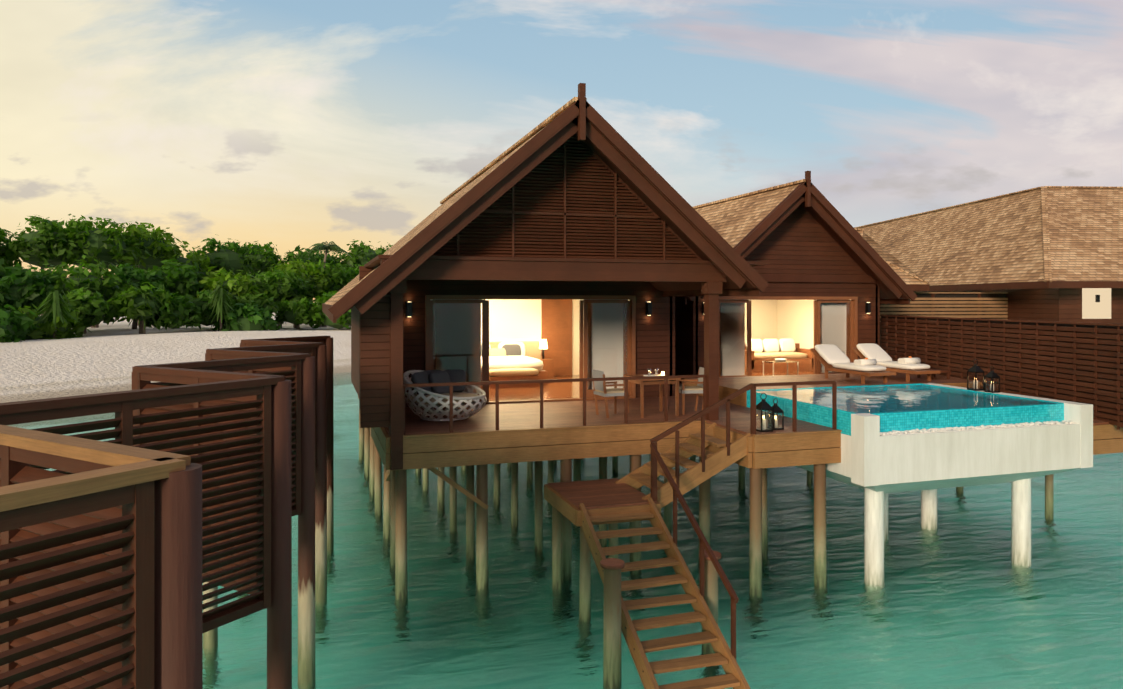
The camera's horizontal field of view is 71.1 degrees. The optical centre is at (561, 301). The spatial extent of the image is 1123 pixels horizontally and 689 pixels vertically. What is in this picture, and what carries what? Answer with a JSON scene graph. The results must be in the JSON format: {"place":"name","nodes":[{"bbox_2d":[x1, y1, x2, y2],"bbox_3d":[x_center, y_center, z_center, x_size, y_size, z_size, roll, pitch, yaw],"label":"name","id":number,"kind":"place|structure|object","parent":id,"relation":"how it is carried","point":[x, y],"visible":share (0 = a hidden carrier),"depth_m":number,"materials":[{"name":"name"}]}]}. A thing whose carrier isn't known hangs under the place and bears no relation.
{"place":"outdoors","nodes":[
{"label":"outdoors","id":0,"kind":"place"},
{"bbox_2d":[0,313,350,402],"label":"beach","id":1,"kind":"structure","parent":0,"point":[104,358],"depth_m":50.23,"materials":[{"name":"white sand"}]},
{"bbox_2d":[1,229,16,239],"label":"coconut palm tree","id":2,"kind":"object","parent":1,"relation":"on","point":[6,231],"visible":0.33,"depth_m":75.34,"materials":[{"name":"green plant"}]},
{"bbox_2d":[0,214,392,342],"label":"trees","id":3,"kind":"object","parent":1,"relation":"on","point":[157,280],"visible":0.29,"depth_m":71.62,"materials":[{"name":"green plant"}]},
{"bbox_2d":[308,241,351,326],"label":"coconut palm tree","id":4,"kind":"object","parent":1,"relation":"on","point":[327,247],"visible":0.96,"depth_m":85.28,"materials":[{"name":"green plant"}]},
{"bbox_2d":[854,186,1122,345],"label":"roof","id":5,"kind":"structure","parent":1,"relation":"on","point":[1048,253],"depth_m":26.14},
{"bbox_2d":[880,292,1007,321],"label":"slatted wall","id":6,"kind":"structure","parent":5,"relation":"attached to","point":[985,305],"depth_m":25.49,"materials":[{"name":"brown wood"}]},
{"bbox_2d":[0,0,1122,302],"label":"sky","id":7,"kind":"structure","parent":0,"point":[288,124],"materials":[{"name":"blue"}]},
{"bbox_2d":[6,372,1122,688],"bbox_3d":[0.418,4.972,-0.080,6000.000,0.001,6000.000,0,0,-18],"label":"lagoon water","id":8,"kind":"structure","parent":0,"point":[958,600],"depth_m":13.23,"materials":[{"name":"teal liquid"}]},
{"bbox_2d":[154,337,333,688],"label":"fence posts","id":9,"kind":"object","parent":8,"relation":"on","point":[182,640],"visible":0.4,"depth_m":7.13,"materials":[{"name":"brown wood"}]},
{"bbox_2d":[0,336,329,688],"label":"privacy louvre screens","id":10,"kind":"object","parent":9,"relation":"attached to","point":[77,568],"visible":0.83,"depth_m":4.05,"materials":[{"name":"brown wood"}]},
{"bbox_2d":[544,422,750,688],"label":"water access stairs","id":11,"kind":"structure","parent":8,"relation":"in","point":[586,505],"depth_m":11.69,"materials":[{"name":"brown wood"}]},
{"bbox_2d":[650,383,755,659],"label":"stair handrails","id":12,"kind":"object","parent":11,"relation":"on","point":[655,458],"visible":0.83,"depth_m":12.53,"materials":[{"name":"brown wood"}]},
{"bbox_2d":[600,550,720,687],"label":"mooring posts","id":13,"kind":"object","parent":8,"relation":"in","point":[612,670],"visible":0.65,"depth_m":10.14,"materials":[{"name":"brown wood"}]},
{"bbox_2d":[358,396,1053,620],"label":"stilts","id":14,"kind":"object","parent":8,"relation":"in","point":[395,509],"visible":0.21,"depth_m":14.00,"materials":[{"name":"brown wood"}]},
{"bbox_2d":[430,299,628,400],"bbox_3d":[-1.497,0.777,20.181,6.630,2.910,5.470,0,0,-18],"label":"bedroom interior","id":15,"kind":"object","parent":14,"relation":"on","point":[529,323],"visible":0.06,"depth_m":23.16,"materials":[{"name":"painted plaster"},{"name":"wood"}]},
{"bbox_2d":[489,368,539,388],"bbox_3d":[-1.245,1.977,20.266,1.320,0.470,0.480,0,0,-18],"label":"bench","id":16,"kind":"object","parent":15,"relation":"on","point":[508,374],"visible":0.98,"depth_m":20.06,"materials":[{"name":"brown wood"}]},
{"bbox_2d":[489,342,547,384],"bbox_3d":[-1.653,1.687,21.553,2.020,1.051,2.200,0,0,-18],"label":"bed","id":17,"kind":"object","parent":15,"relation":"on","point":[504,355],"visible":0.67,"depth_m":21.00,"materials":[{"name":"white fabric"}]},
{"bbox_2d":[539,339,553,377],"bbox_3d":[-0.526,1.670,22.800,0.500,1.115,0.450,0,0,-18],"label":"table lamp","id":18,"kind":"object","parent":15,"relation":"on","point":[548,365],"visible":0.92,"depth_m":22.65,"materials":[{"name":"brown wood"}]},
{"bbox_2d":[351,134,769,469],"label":"wall","id":19,"kind":"structure","parent":14,"relation":"on","point":[391,343],"depth_m":14.52,"materials":[{"name":"brown wood"}]},
{"bbox_2d":[406,301,411,317],"bbox_3d":[-3.204,0.172,16.544,0.130,0.360,0.095,0,0,-18],"label":"wall lamp","id":20,"kind":"object","parent":19,"relation":"attached to","point":[408,309],"visible":1,"depth_m":16.50,"materials":[{"name":"grey metal"}]},
{"bbox_2d":[431,136,698,259],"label":"gable louvers","id":21,"kind":"object","parent":19,"relation":"attached to","point":[677,252],"visible":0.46,"depth_m":14.08,"materials":[{"name":"brown wood"}]},
{"bbox_2d":[322,83,916,322],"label":"villa shingle roofs","id":22,"kind":"structure","parent":19,"relation":"on","point":[726,236],"depth_m":14.09,"materials":[{"name":"brown wood"}]},
{"bbox_2d":[433,303,849,391],"bbox_3d":[2.746,1.002,19.530,12.235,1.920,1.100,0,0,-32],"label":"sliding door glass","id":23,"kind":"object","parent":19,"relation":"attached to","point":[457,335],"visible":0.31,"depth_m":17.97,"materials":[{"name":"white glass"}]},
{"bbox_2d":[646,301,651,315],"bbox_3d":[2.030,0.172,18.200,0.130,0.360,0.095,0,0,-18],"label":"wall lamp","id":24,"kind":"object","parent":19,"relation":"attached to","point":[648,308],"visible":1,"depth_m":18.17,"materials":[{"name":"grey metal"}]},
{"bbox_2d":[675,204,879,385],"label":"wall","id":25,"kind":"structure","parent":14,"relation":"on","point":[800,249],"depth_m":21.82,"materials":[{"name":"brown wood"}]},
{"bbox_2d":[721,300,834,375],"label":"interior wall","id":26,"kind":"structure","parent":25,"relation":"attached to","point":[778,320],"depth_m":26.69,"materials":[{"name":"beige paint"}]},
{"bbox_2d":[762,358,798,374],"bbox_3d":[6.570,1.977,23.577,0.900,0.490,0.600,0,0,-18],"label":"coffee table","id":27,"kind":"object","parent":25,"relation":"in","point":[778,360],"visible":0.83,"depth_m":23.43,"materials":[{"name":"brown wood"}]},
{"bbox_2d":[751,338,813,372],"bbox_3d":[6.797,1.710,25.015,2.320,1.004,0.955,0,0,-18],"label":"living room sofa","id":28,"kind":"object","parent":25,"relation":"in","point":[774,349],"visible":0.75,"depth_m":24.81,"materials":[{"name":"white fabric"}]},
{"bbox_2d":[865,302,870,313],"bbox_3d":[8.749,0.192,22.423,0.130,0.360,0.095,0,0,-18],"label":"wall lamp","id":29,"kind":"object","parent":25,"relation":"attached to","point":[867,307],"visible":0.96,"depth_m":22.39,"materials":[{"name":"grey metal"}]},
{"bbox_2d":[810,344,895,383],"bbox_3d":[6.981,1.498,18.962,0.720,0.809,2.252,0,0,-18],"label":"sun lounger","id":30,"kind":"object","parent":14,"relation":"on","point":[832,357],"visible":1,"depth_m":18.89,"materials":[{"name":"white fabric"}]},
{"bbox_2d":[852,343,939,381],"bbox_3d":[8.205,1.498,19.401,0.720,0.809,2.252,0,0,-18],"label":"sun lounger","id":31,"kind":"object","parent":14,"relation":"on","point":[907,366],"visible":0.88,"depth_m":18.99,"materials":[{"name":"white fabric"}]},
{"bbox_2d":[747,383,1092,493],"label":"infinity pool","id":32,"kind":"structure","parent":14,"relation":"on","point":[892,452],"depth_m":13.62,"materials":[{"name":"concrete"}]},
{"bbox_2d":[756,384,1061,413],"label":"pool water","id":33,"kind":"structure","parent":32,"relation":"in","point":[890,398],"depth_m":15.22,"materials":[{"name":"teal liquid"}]},
{"bbox_2d":[967,359,984,390],"bbox_3d":[8.720,1.544,16.548,0.230,0.656,0.230,0,0,-18],"label":"lantern","id":34,"kind":"object","parent":32,"relation":"on","point":[975,377],"visible":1,"depth_m":16.47,"materials":[{"name":"grey metal"}]},
{"bbox_2d":[984,366,999,392],"bbox_3d":[8.860,1.604,16.172,0.200,0.536,0.200,0,0,-18],"label":"lantern","id":35,"kind":"object","parent":32,"relation":"on","point":[991,381],"visible":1,"depth_m":16.11,"materials":[{"name":"grey metal"}]},
{"bbox_2d":[917,368,950,379],"bbox_3d":[9.162,1.960,19.362,0.550,0.545,0.550,0,0,-18],"label":"side table","id":36,"kind":"object","parent":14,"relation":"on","point":[933,376],"visible":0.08,"depth_m":19.18,"materials":[{"name":"brown wood"}]},
{"bbox_2d":[880,315,1122,429],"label":"fence","id":37,"kind":"object","parent":14,"relation":"on","point":[1080,362],"visible":0.73,"depth_m":16.79,"materials":[{"name":"brown wood"}]},
{"bbox_2d":[864,478,1030,584],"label":"pool pillars","id":38,"kind":"structure","parent":8,"relation":"in","point":[875,520],"depth_m":14.77,"materials":[{"name":"white concrete"}]},
{"bbox_2d":[371,372,1122,469],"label":"deck","id":39,"kind":"structure","parent":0,"point":[519,435],"depth_m":14.11,"materials":[{"name":"brown wood"}]},
{"bbox_2d":[403,369,486,420],"bbox_3d":[-2.214,1.770,14.872,1.600,0.875,1.600,0,0,-18],"label":"wicker sofa","id":40,"kind":"object","parent":39,"relation":"on","point":[432,396],"visible":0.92,"depth_m":14.64,"materials":[{"name":"white wicker"}]},
{"bbox_2d":[592,370,623,417],"bbox_3d":[0.934,1.787,15.289,0.546,0.891,0.505,0,0,-23],"label":"dining chair","id":41,"kind":"object","parent":39,"relation":"on","point":[599,388],"visible":0.77,"depth_m":15.15,"materials":[{"name":"white fabric"}]},
{"bbox_2d":[403,375,836,434],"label":"deck railings","id":42,"kind":"object","parent":39,"relation":"on","point":[794,401],"visible":0.9,"depth_m":13.70,"materials":[{"name":"brown wood"}]},
{"bbox_2d":[624,368,680,417],"bbox_3d":[1.781,1.782,15.507,0.850,0.900,0.850,0,0,-18],"label":"table","id":43,"kind":"object","parent":39,"relation":"on","point":[660,382],"visible":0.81,"depth_m":15.24,"materials":[{"name":"brown wood"}]},
{"bbox_2d":[679,367,703,413],"bbox_3d":[2.614,1.787,15.766,0.546,0.891,0.505,0,0,-8],"label":"dining chair","id":44,"kind":"object","parent":39,"relation":"on","point":[684,389],"visible":0.54,"depth_m":15.54,"materials":[{"name":"white fabric"}]},
{"bbox_2d":[756,393,772,431],"bbox_3d":[3.477,1.904,13.526,0.230,0.656,0.230,0,0,-18],"label":"deck lantern","id":45,"kind":"object","parent":39,"relation":"on","point":[764,415],"visible":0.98,"depth_m":13.44,"materials":[{"name":"grey metal"}]},
{"bbox_2d":[772,398,783,429],"bbox_3d":[3.733,1.964,13.712,0.200,0.536,0.200,0,0,-18],"label":"deck lantern","id":46,"kind":"object","parent":39,"relation":"on","point":[778,417],"visible":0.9,"depth_m":13.63,"materials":[{"name":"grey metal"}]}
]}

